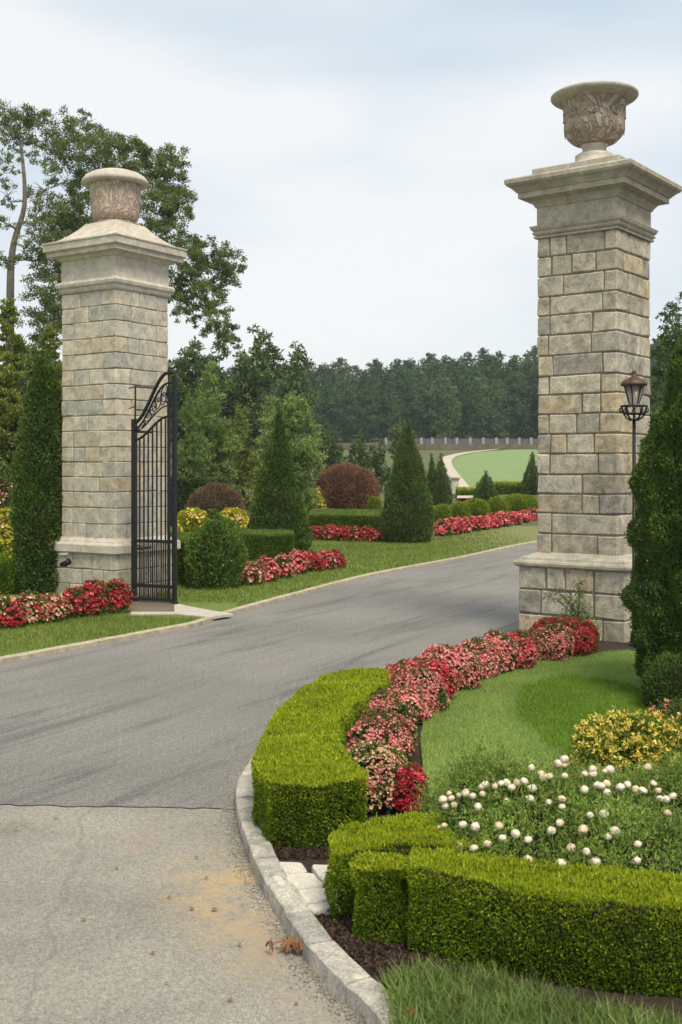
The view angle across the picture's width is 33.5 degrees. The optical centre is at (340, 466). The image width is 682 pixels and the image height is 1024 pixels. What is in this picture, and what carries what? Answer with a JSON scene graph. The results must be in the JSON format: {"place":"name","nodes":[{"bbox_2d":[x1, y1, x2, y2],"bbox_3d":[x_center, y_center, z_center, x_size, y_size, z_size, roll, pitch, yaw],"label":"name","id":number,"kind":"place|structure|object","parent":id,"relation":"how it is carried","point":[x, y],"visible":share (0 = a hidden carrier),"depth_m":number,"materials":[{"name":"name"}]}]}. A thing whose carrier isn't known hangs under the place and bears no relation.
{"place":"outdoors","nodes":[
{"label":"outdoors","id":0,"kind":"place"},
{"bbox_2d":[41,168,187,596],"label":"stone gate pillar","id":1,"kind":"structure","parent":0,"point":[114,289],"depth_m":18.74,"materials":[{"name":"stone"}]},
{"bbox_2d":[129,368,178,603],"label":"iron gate","id":2,"kind":"structure","parent":1,"relation":"attached to","point":[145,547],"depth_m":17.74,"materials":[{"name":"black metal"}]},
{"bbox_2d":[130,600,173,612],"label":"gate path","id":3,"kind":"structure","parent":0,"point":[149,606],"depth_m":17.22,"materials":[{"name":"concrete"}]},
{"bbox_2d":[131,604,232,618],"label":"threshold path","id":4,"kind":"structure","parent":0,"point":[181,609],"depth_m":16.47,"materials":[{"name":"concrete"}]},
{"bbox_2d":[0,805,365,1023],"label":"road","id":5,"kind":"structure","parent":0,"point":[62,961],"depth_m":5.42,"materials":[{"name":"asphalt"}]},
{"bbox_2d":[209,742,364,1023],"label":"gravel","id":6,"kind":"structure","parent":5,"relation":"on","point":[269,907],"depth_m":5.70,"materials":[{"name":"gravel"}]},
{"bbox_2d":[0,543,536,808],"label":"driveway","id":7,"kind":"structure","parent":0,"point":[178,718],"depth_m":11.71,"materials":[{"name":"asphalt"}]},
{"bbox_2d":[0,541,536,663],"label":"lawn edging","id":8,"kind":"object","parent":7,"relation":"on","point":[67,647],"visible":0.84,"depth_m":15.96,"materials":[{"name":"concrete"}]},
{"bbox_2d":[236,757,398,1023],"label":"kerb","id":9,"kind":"structure","parent":7,"relation":"on","point":[351,983],"depth_m":5.20,"materials":[{"name":"stone"}]},
{"bbox_2d":[504,81,681,642],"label":"stone gate pillar","id":10,"kind":"structure","parent":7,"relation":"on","point":[596,203],"depth_m":14.38,"materials":[{"name":"stone"}]},
{"bbox_2d":[0,526,538,655],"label":"lawn","id":11,"kind":"structure","parent":0,"point":[530,532],"depth_m":19.52,"materials":[{"name":"plant"}]},
{"bbox_2d":[0,469,13,546],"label":"flower mound","id":12,"kind":"object","parent":11,"relation":"on","point":[5,495],"visible":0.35,"depth_m":26.66,"materials":[{"name":"pink plant"}]},
{"bbox_2d":[0,507,17,562],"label":"flower mound","id":13,"kind":"object","parent":11,"relation":"on","point":[6,537],"visible":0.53,"depth_m":24.70,"materials":[{"name":"yellow plant"}]},
{"bbox_2d":[0,553,18,594],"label":"round bush","id":14,"kind":"object","parent":11,"relation":"on","point":[7,585],"visible":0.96,"depth_m":19.00,"materials":[{"name":"green plant"}]},
{"bbox_2d":[0,593,27,628],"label":"flower mound","id":15,"kind":"object","parent":11,"relation":"on","point":[12,609],"visible":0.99,"depth_m":15.01,"materials":[{"name":"red plant"}]},
{"bbox_2d":[17,589,50,624],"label":"flower mound","id":16,"kind":"object","parent":11,"relation":"on","point":[29,599],"visible":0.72,"depth_m":15.41,"materials":[{"name":"pink plant"}]},
{"bbox_2d":[8,348,62,594],"bbox_3d":[-5.084,0.071,19.278,1.137,4.196,1.184,0,0,0],"label":"columnar conifer","id":17,"kind":"object","parent":11,"relation":"on","point":[37,499],"visible":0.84,"depth_m":18.98,"materials":[{"name":"plant"}]},
{"bbox_2d":[35,589,73,621],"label":"flower mound","id":18,"kind":"object","parent":11,"relation":"on","point":[60,610],"visible":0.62,"depth_m":15.69,"materials":[{"name":"beige plant"}]},
{"bbox_2d":[0,98,108,348],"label":"spreading tree","id":19,"kind":"object","parent":11,"relation":"on","point":[59,146],"visible":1,"depth_m":37.94,"materials":[{"name":"green plant"}]},
{"bbox_2d":[59,586,92,617],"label":"flower mound","id":20,"kind":"object","parent":11,"relation":"on","point":[72,597],"visible":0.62,"depth_m":16.07,"materials":[{"name":"red plant"}]},
{"bbox_2d":[76,578,110,615],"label":"flower mound","id":21,"kind":"object","parent":11,"relation":"on","point":[95,589],"visible":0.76,"depth_m":16.29,"materials":[{"name":"red plant"}]},
{"bbox_2d":[99,577,136,614],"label":"flower mound","id":22,"kind":"object","parent":11,"relation":"on","point":[116,592],"visible":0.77,"depth_m":16.59,"materials":[{"name":"red plant"}]},
{"bbox_2d":[13,123,247,358],"bbox_3d":[-7.417,-5.022,39.091,8.521,14.432,5.074,0,0,0],"label":"spreading tree","id":23,"kind":"object","parent":11,"relation":"on","point":[69,221],"visible":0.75,"depth_m":38.35,"materials":[{"name":"green plant"}]},
{"bbox_2d":[171,530,190,584],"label":"box hedge","id":24,"kind":"object","parent":11,"relation":"on","point":[183,537],"visible":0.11,"depth_m":20.58,"materials":[{"name":"green plant"}]},
{"bbox_2d":[177,507,207,534],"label":"flower mound","id":25,"kind":"object","parent":11,"relation":"on","point":[191,520],"visible":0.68,"depth_m":34.51,"materials":[{"name":"yellow plant"}]},
{"bbox_2d":[171,474,230,525],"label":"garden hedge","id":26,"kind":"object","parent":11,"relation":"on","point":[186,490],"visible":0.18,"depth_m":41.06,"materials":[{"name":"green plant"}]},
{"bbox_2d":[184,481,244,519],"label":"tawny dome bush","id":27,"kind":"object","parent":11,"relation":"on","point":[219,496],"visible":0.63,"depth_m":40.14,"materials":[{"name":"brown plant"}]},
{"bbox_2d":[182,508,248,589],"bbox_3d":[-2.224,1.449,20.184,1.206,1.464,1.265,0,0,0],"label":"conifer bush","id":28,"kind":"object","parent":11,"relation":"on","point":[213,563],"visible":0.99,"depth_m":19.90,"materials":[{"name":"plant"}]},
{"bbox_2d":[240,560,266,585],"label":"flower mound","id":29,"kind":"object","parent":11,"relation":"on","point":[253,575],"visible":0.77,"depth_m":20.56,"materials":[{"name":"pink plant"}]},
{"bbox_2d":[228,528,294,560],"bbox_3d":[-1.906,1.808,26.972,1.653,0.752,2.716,0,0,-4],"label":"box hedge","id":30,"kind":"object","parent":11,"relation":"on","point":[269,543],"visible":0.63,"depth_m":25.98,"materials":[{"name":"green plant"}]},
{"bbox_2d":[247,403,314,551],"bbox_3d":[-1.523,0.281,28.245,1.810,3.787,1.783,0,0,0],"label":"cone conifer","id":31,"kind":"object","parent":11,"relation":"on","point":[279,503],"visible":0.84,"depth_m":27.89,"materials":[{"name":"plant"}]},
{"bbox_2d":[270,552,295,577],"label":"flower mound","id":32,"kind":"object","parent":11,"relation":"on","point":[286,565],"visible":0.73,"depth_m":21.80,"materials":[{"name":"pink plant"}]},
{"bbox_2d":[289,548,310,573],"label":"flower mound","id":33,"kind":"object","parent":11,"relation":"on","point":[302,562],"visible":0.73,"depth_m":22.59,"materials":[{"name":"pink plant"}]},
{"bbox_2d":[308,507,381,531],"bbox_3d":[0.442,1.804,38.889,3.103,0.770,5.721,0,0,0],"label":"box hedge","id":34,"kind":"object","parent":11,"relation":"on","point":[348,517],"visible":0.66,"depth_m":36.52,"materials":[{"name":"green plant"}]},
{"bbox_2d":[378,417,434,542],"bbox_3d":[1.873,0.373,32.255,1.646,3.610,1.650,0,0,0],"label":"cone conifer","id":35,"kind":"object","parent":11,"relation":"on","point":[407,515],"visible":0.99,"depth_m":31.85,"materials":[{"name":"plant"}]},
{"bbox_2d":[0,432,658,809],"bbox_3d":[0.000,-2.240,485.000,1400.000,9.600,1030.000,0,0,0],"label":"ground","id":36,"kind":"structure","parent":0,"point":[425,455],"depth_m":108.29,"materials":[{"name":"plant"}]},
{"bbox_2d":[0,296,34,546],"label":"feathery conifer","id":37,"kind":"object","parent":36,"relation":"on","point":[11,410],"visible":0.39,"depth_m":29.74,"materials":[{"name":"green plant"}]},
{"bbox_2d":[15,344,62,404],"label":"broadleaf tree","id":38,"kind":"object","parent":36,"relation":"on","point":[25,379],"visible":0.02,"depth_m":49.17,"materials":[{"name":"green plant"}]},
{"bbox_2d":[27,323,62,512],"bbox_3d":[-8.203,-0.910,31.967,1.911,6.363,2.003,0,0,44],"label":"feathery conifer","id":39,"kind":"object","parent":36,"relation":"on","point":[49,333],"visible":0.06,"depth_m":31.87,"materials":[{"name":"green plant"}]},
{"bbox_2d":[171,395,217,482],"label":"feathery tree","id":40,"kind":"object","parent":36,"relation":"on","point":[186,468],"visible":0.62,"depth_m":41.77,"materials":[{"name":"green plant"}]},
{"bbox_2d":[167,335,232,467],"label":"broadleaf tree","id":41,"kind":"object","parent":36,"relation":"on","point":[188,379],"visible":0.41,"depth_m":69.44,"materials":[{"name":"green plant"}]},
{"bbox_2d":[180,360,245,501],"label":"feathery tree","id":42,"kind":"object","parent":36,"relation":"on","point":[224,443],"visible":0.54,"depth_m":43.74,"materials":[{"name":"green plant"}]},
{"bbox_2d":[192,344,242,476],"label":"broadleaf tree","id":43,"kind":"object","parent":36,"relation":"on","point":[223,413],"visible":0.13,"depth_m":73.54,"materials":[{"name":"green plant"}]},
{"bbox_2d":[225,403,260,515],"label":"feathery tree","id":44,"kind":"object","parent":36,"relation":"on","point":[245,463],"visible":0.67,"depth_m":45.80,"materials":[{"name":"green plant"}]},
{"bbox_2d":[220,322,289,483],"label":"broadleaf tree","id":45,"kind":"object","parent":36,"relation":"on","point":[246,389],"visible":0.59,"depth_m":71.36,"materials":[{"name":"green plant"}]},
{"bbox_2d":[250,394,278,503],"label":"feathery tree","id":46,"kind":"object","parent":36,"relation":"on","point":[260,439],"visible":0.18,"depth_m":49.89,"materials":[{"name":"green plant"}]},
{"bbox_2d":[256,389,327,512],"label":"feathery tree","id":47,"kind":"object","parent":36,"relation":"on","point":[304,452],"visible":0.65,"depth_m":46.54,"materials":[{"name":"green plant"}]},
{"bbox_2d":[272,340,318,444],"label":"broadleaf tree","id":48,"kind":"object","parent":36,"relation":"on","point":[296,379],"visible":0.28,"depth_m":79.31,"materials":[{"name":"green plant"}]},
{"bbox_2d":[312,430,346,479],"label":"shrub","id":49,"kind":"object","parent":36,"relation":"on","point":[334,454],"visible":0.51,"depth_m":67.77,"materials":[{"name":"green plant"}]},
{"bbox_2d":[313,381,347,441],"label":"woodland tree","id":50,"kind":"object","parent":36,"relation":"on","point":[330,397],"visible":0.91,"depth_m":177.31,"materials":[{"name":"green plant"}]},
{"bbox_2d":[313,462,381,509],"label":"shrub","id":51,"kind":"object","parent":36,"relation":"on","point":[344,485],"visible":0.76,"depth_m":48.78,"materials":[{"name":"brown plant"}]},
{"bbox_2d":[336,388,360,442],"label":"woodland tree","id":52,"kind":"object","parent":36,"relation":"on","point":[349,428],"visible":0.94,"depth_m":178.43,"materials":[{"name":"green plant"}]},
{"bbox_2d":[340,432,374,473],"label":"shrub","id":53,"kind":"object","parent":36,"relation":"on","point":[362,454],"visible":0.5,"depth_m":65.80,"materials":[{"name":"green plant"}]},
{"bbox_2d":[353,369,380,430],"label":"woodland tree","id":54,"kind":"object","parent":36,"relation":"on","point":[363,383],"visible":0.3,"depth_m":188.43,"materials":[{"name":"green plant"}]},
{"bbox_2d":[355,388,379,441],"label":"woodland tree","id":55,"kind":"object","parent":36,"relation":"on","point":[368,420],"visible":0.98,"depth_m":178.67,"materials":[{"name":"green plant"}]},
{"bbox_2d":[365,440,393,491],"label":"shrub","id":56,"kind":"object","parent":36,"relation":"on","point":[378,460],"visible":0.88,"depth_m":63.83,"materials":[{"name":"green plant"}]},
{"bbox_2d":[374,386,402,439],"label":"woodland tree","id":57,"kind":"object","parent":36,"relation":"on","point":[390,418],"visible":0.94,"depth_m":179.78,"materials":[{"name":"green plant"}]},
{"bbox_2d":[386,366,419,430],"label":"woodland tree","id":58,"kind":"object","parent":36,"relation":"on","point":[403,378],"visible":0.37,"depth_m":187.47,"materials":[{"name":"green plant"}]},
{"bbox_2d":[396,381,418,437],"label":"woodland tree","id":59,"kind":"object","parent":36,"relation":"on","point":[410,393],"visible":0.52,"depth_m":185.01,"materials":[{"name":"green plant"}]},
{"bbox_2d":[411,378,440,438],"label":"woodland tree","id":60,"kind":"object","parent":36,"relation":"on","point":[421,425],"visible":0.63,"depth_m":180.35,"materials":[{"name":"green plant"}]},
{"bbox_2d":[421,373,462,438],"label":"woodland tree","id":61,"kind":"object","parent":36,"relation":"on","point":[444,404],"visible":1,"depth_m":177.89,"materials":[{"name":"green plant"}]},
{"bbox_2d":[430,452,454,504],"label":"cone conifer","id":62,"kind":"object","parent":36,"relation":"on","point":[443,486],"visible":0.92,"depth_m":54.05,"materials":[{"name":"plant"}]},
{"bbox_2d":[444,358,472,434],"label":"woodland tree","id":63,"kind":"object","parent":36,"relation":"on","point":[453,374],"visible":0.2,"depth_m":189.66,"materials":[{"name":"green plant"}]},
{"bbox_2d":[383,438,537,443],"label":"fence","id":64,"kind":"object","parent":36,"relation":"on","point":[477,441],"visible":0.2,"depth_m":167.95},
{"bbox_2d":[452,379,477,438],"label":"woodland tree","id":65,"kind":"object","parent":36,"relation":"on","point":[464,429],"visible":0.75,"depth_m":181.60,"materials":[{"name":"green plant"}]},
{"bbox_2d":[467,373,495,438],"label":"woodland tree","id":66,"kind":"object","parent":36,"relation":"on","point":[481,397],"visible":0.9,"depth_m":182.14,"materials":[{"name":"green plant"}]},
{"bbox_2d":[473,470,497,501],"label":"cone conifer","id":67,"kind":"object","parent":36,"relation":"on","point":[484,490],"visible":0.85,"depth_m":56.42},
{"bbox_2d":[484,379,513,438],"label":"woodland tree","id":68,"kind":"object","parent":36,"relation":"on","point":[498,412],"visible":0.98,"depth_m":182.26,"materials":[{"name":"green plant"}]},
{"bbox_2d":[501,370,534,438],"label":"woodland tree","id":69,"kind":"object","parent":36,"relation":"on","point":[519,387],"visible":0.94,"depth_m":182.75,"materials":[{"name":"green plant"}]},
{"bbox_2d":[502,493,537,510],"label":"box ball","id":70,"kind":"object","parent":36,"relation":"on","point":[517,502],"visible":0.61,"depth_m":47.10,"materials":[{"name":"green plant"}]},
{"bbox_2d":[519,451,538,494],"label":"cone conifer","id":71,"kind":"object","parent":36,"relation":"on","point":[529,484],"visible":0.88,"depth_m":61.76,"materials":[{"name":"plant"}]},
{"bbox_2d":[524,366,538,438],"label":"woodland tree","id":72,"kind":"object","parent":36,"relation":"on","point":[532,385],"visible":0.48,"depth_m":183.57,"materials":[{"name":"green plant"}]},
{"bbox_2d":[650,291,681,478],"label":"broadleaf tree","id":73,"kind":"object","parent":36,"relation":"on","point":[667,345],"visible":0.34,"depth_m":47.98,"materials":[{"name":"green plant"}]},
{"bbox_2d":[0,0,681,430],"label":"sky","id":74,"kind":"structure","parent":0,"point":[359,155],"materials":[{"name":"white"}]},
{"bbox_2d":[321,444,537,449],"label":"earth bank","id":75,"kind":"structure","parent":0,"point":[470,446],"depth_m":151.32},
{"bbox_2d":[439,449,495,497],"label":"path","id":76,"kind":"structure","parent":0,"point":[447,462],"depth_m":90.57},
{"bbox_2d":[262,640,681,1023],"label":"planting bed","id":77,"kind":"object","parent":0,"point":[651,1000],"depth_m":4.83,"materials":[{"name":"soil"}]},
{"bbox_2d":[286,873,323,889],"bbox_3d":[-0.192,2.143,5.809,0.166,0.063,0.212,0,0,-18],"label":"paving stone","id":78,"kind":"object","parent":77,"relation":"on","point":[300,881],"visible":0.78,"depth_m":5.79,"materials":[{"name":"stone"}]},
{"bbox_2d":[250,731,368,848],"bbox_3d":[-0.200,1.942,6.921,0.726,0.450,1.174,0,0,0],"label":"box hedge","id":79,"kind":"object","parent":77,"relation":"on","point":[307,791],"visible":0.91,"depth_m":6.45,"materials":[{"name":"green plant"}]},
{"bbox_2d":[298,888,327,904],"bbox_3d":[-0.133,2.143,5.605,0.158,0.063,0.170,0,0,-17],"label":"paving stone","id":80,"kind":"object","parent":77,"relation":"on","point":[313,895],"visible":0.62,"depth_m":5.58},
{"bbox_2d":[262,666,390,751],"bbox_3d":[-0.084,1.933,8.721,0.655,0.458,2.568,0,0,11],"label":"box hedge","id":81,"kind":"object","parent":77,"relation":"on","point":[324,704],"visible":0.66,"depth_m":8.48,"materials":[{"name":"green plant"}]},
{"bbox_2d":[263,815,465,986],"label":"mulch","id":82,"kind":"object","parent":77,"relation":"on","point":[345,943],"visible":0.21,"depth_m":5.08,"materials":[{"name":"soil"}]},
{"bbox_2d":[349,849,408,944],"bbox_3d":[0.182,1.958,5.200,0.297,0.388,0.285,0,0,0],"label":"box hedge","id":83,"kind":"object","parent":82,"relation":"on","point":[376,906],"visible":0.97,"depth_m":5.14,"materials":[{"name":"green plant"}]},
{"bbox_2d":[346,739,412,816],"bbox_3d":[0.215,1.936,7.136,0.553,0.441,0.514,0,0,0],"label":"flower mound","id":84,"kind":"object","parent":77,"relation":"on","point":[370,758],"visible":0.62,"depth_m":7.00,"materials":[{"name":"pink plant"}]},
{"bbox_2d":[346,704,419,763],"bbox_3d":[0.282,1.959,8.258,0.619,0.410,0.656,0,0,0],"label":"flower mound","id":85,"kind":"object","parent":77,"relation":"on","point":[360,731],"visible":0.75,"depth_m":8.19,"materials":[{"name":"pink plant"}]},
{"bbox_2d":[347,682,418,738],"bbox_3d":[0.283,1.960,9.095,0.683,0.413,0.620,0,0,0],"label":"flower mound","id":86,"kind":"object","parent":77,"relation":"on","point":[385,699],"visible":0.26,"depth_m":8.97,"materials":[{"name":"pink plant"}]},
{"bbox_2d":[385,761,429,814],"bbox_3d":[0.395,1.990,7.042,0.327,0.333,0.292,0,0,0],"label":"flower mound","id":87,"kind":"object","parent":77,"relation":"on","point":[411,774],"visible":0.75,"depth_m":6.95,"materials":[{"name":"red plant"}]},
{"bbox_2d":[323,810,493,920],"bbox_3d":[0.427,1.965,5.662,1.125,0.387,0.638,0,0,-13],"label":"box hedge","id":88,"kind":"object","parent":77,"relation":"on","point":[373,836],"visible":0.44,"depth_m":5.51,"materials":[{"name":"green plant"}]},
{"bbox_2d":[386,684,435,725],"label":"flower mound","id":89,"kind":"object","parent":77,"relation":"on","point":[422,704],"visible":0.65,"depth_m":9.41,"materials":[{"name":"pink plant"}]},
{"bbox_2d":[389,664,450,712],"bbox_3d":[0.650,1.937,9.923,0.573,0.450,0.582,0,0,-31],"label":"flower mound","id":90,"kind":"object","parent":77,"relation":"on","point":[435,691],"visible":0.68,"depth_m":9.79,"materials":[{"name":"pink plant"}]},
{"bbox_2d":[420,657,462,699],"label":"flower mound","id":91,"kind":"object","parent":77,"relation":"on","point":[442,668],"visible":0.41,"depth_m":10.27,"materials":[{"name":"pink plant"}]},
{"bbox_2d":[417,643,482,690],"bbox_3d":[1.030,1.926,10.932,0.704,0.472,0.711,0,0,0],"label":"flower mound","id":92,"kind":"object","parent":77,"relation":"on","point":[465,663],"visible":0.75,"depth_m":10.76,"materials":[{"name":"pink plant"}]},
{"bbox_2d":[455,636,503,679],"bbox_3d":[1.373,1.937,11.498,0.589,0.442,0.586,0,0,0],"label":"flower mound","id":93,"kind":"object","parent":77,"relation":"on","point":[478,645],"visible":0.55,"depth_m":11.39,"materials":[{"name":"pink plant"}]},
{"bbox_2d":[482,629,521,673],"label":"flower mound","id":94,"kind":"object","parent":77,"relation":"on","point":[499,639],"visible":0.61,"depth_m":11.65,"materials":[{"name":"pink plant"}]},
{"bbox_2d":[503,629,538,669],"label":"flower mound","id":95,"kind":"object","parent":77,"relation":"on","point":[528,657],"visible":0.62,"depth_m":11.88,"materials":[{"name":"pink plant"}]},
{"bbox_2d":[375,947,681,1023],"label":"long grass","id":96,"kind":"structure","parent":77,"relation":"on","point":[434,994],"depth_m":4.37,"materials":[{"name":"plant"}]},
{"bbox_2d":[404,845,681,997],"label":"box hedge","id":97,"kind":"object","parent":77,"relation":"on","point":[588,932],"visible":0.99,"depth_m":4.76,"materials":[{"name":"green plant"}]},
{"bbox_2d":[407,735,681,892],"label":"white rose bush","id":98,"kind":"object","parent":77,"relation":"on","point":[593,816],"visible":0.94,"depth_m":5.54,"materials":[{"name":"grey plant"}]},
{"bbox_2d":[530,621,575,660],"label":"flower mound","id":99,"kind":"object","parent":77,"relation":"on","point":[551,644],"visible":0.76,"depth_m":12.43,"materials":[{"name":"pink plant"}]},
{"bbox_2d":[527,615,601,656],"bbox_3d":[2.531,1.921,12.933,0.887,0.492,0.841,0,0,0],"label":"flower mound","id":100,"kind":"object","parent":77,"relation":"on","point":[587,638],"visible":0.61,"depth_m":12.75,"materials":[{"name":"red plant"}]},
{"bbox_2d":[540,576,609,642],"bbox_3d":[2.860,1.759,13.871,0.825,0.848,0.408,0,0,0],"label":"climbing plant","id":101,"kind":"object","parent":77,"relation":"on","point":[576,614],"visible":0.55,"depth_m":13.88,"materials":[{"name":"green plant"}]},
{"bbox_2d":[566,706,681,780],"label":"flowering shrub","id":102,"kind":"object","parent":77,"relation":"on","point":[607,738],"visible":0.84,"depth_m":7.76,"materials":[{"name":"yellow plant"}]},
{"bbox_2d":[619,370,648,646],"bbox_3d":[3.504,0.493,13.550,0.360,3.314,0.344,0,0,0],"label":"lamp post","id":103,"kind":"object","parent":77,"relation":"on","point":[633,385],"visible":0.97,"depth_m":13.51,"materials":[{"name":"black metal"}]},
{"bbox_2d":[618,332,681,687],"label":"columnar conifer","id":104,"kind":"object","parent":77,"relation":"on","point":[658,544],"visible":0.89,"depth_m":10.30,"materials":[{"name":"plant"}]},
{"bbox_2d":[638,651,681,708],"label":"globe conifer","id":105,"kind":"object","parent":77,"relation":"on","point":[667,683],"visible":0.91,"depth_m":9.84,"materials":[{"name":"plant"}]},
{"bbox_2d":[643,695,681,733],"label":"flowering shrub","id":106,"kind":"object","parent":77,"relation":"on","point":[668,709],"visible":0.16,"depth_m":8.31,"materials":[{"name":"green plant"}]},
{"bbox_2d":[420,649,656,800],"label":"oval lawn","id":107,"kind":"structure","parent":0,"point":[504,729],"depth_m":9.70,"materials":[{"name":"plant"}]},
{"bbox_2d":[452,449,655,488],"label":"field","id":108,"kind":"structure","parent":0,"point":[499,465],"depth_m":101.03,"materials":[{"name":"plant"}]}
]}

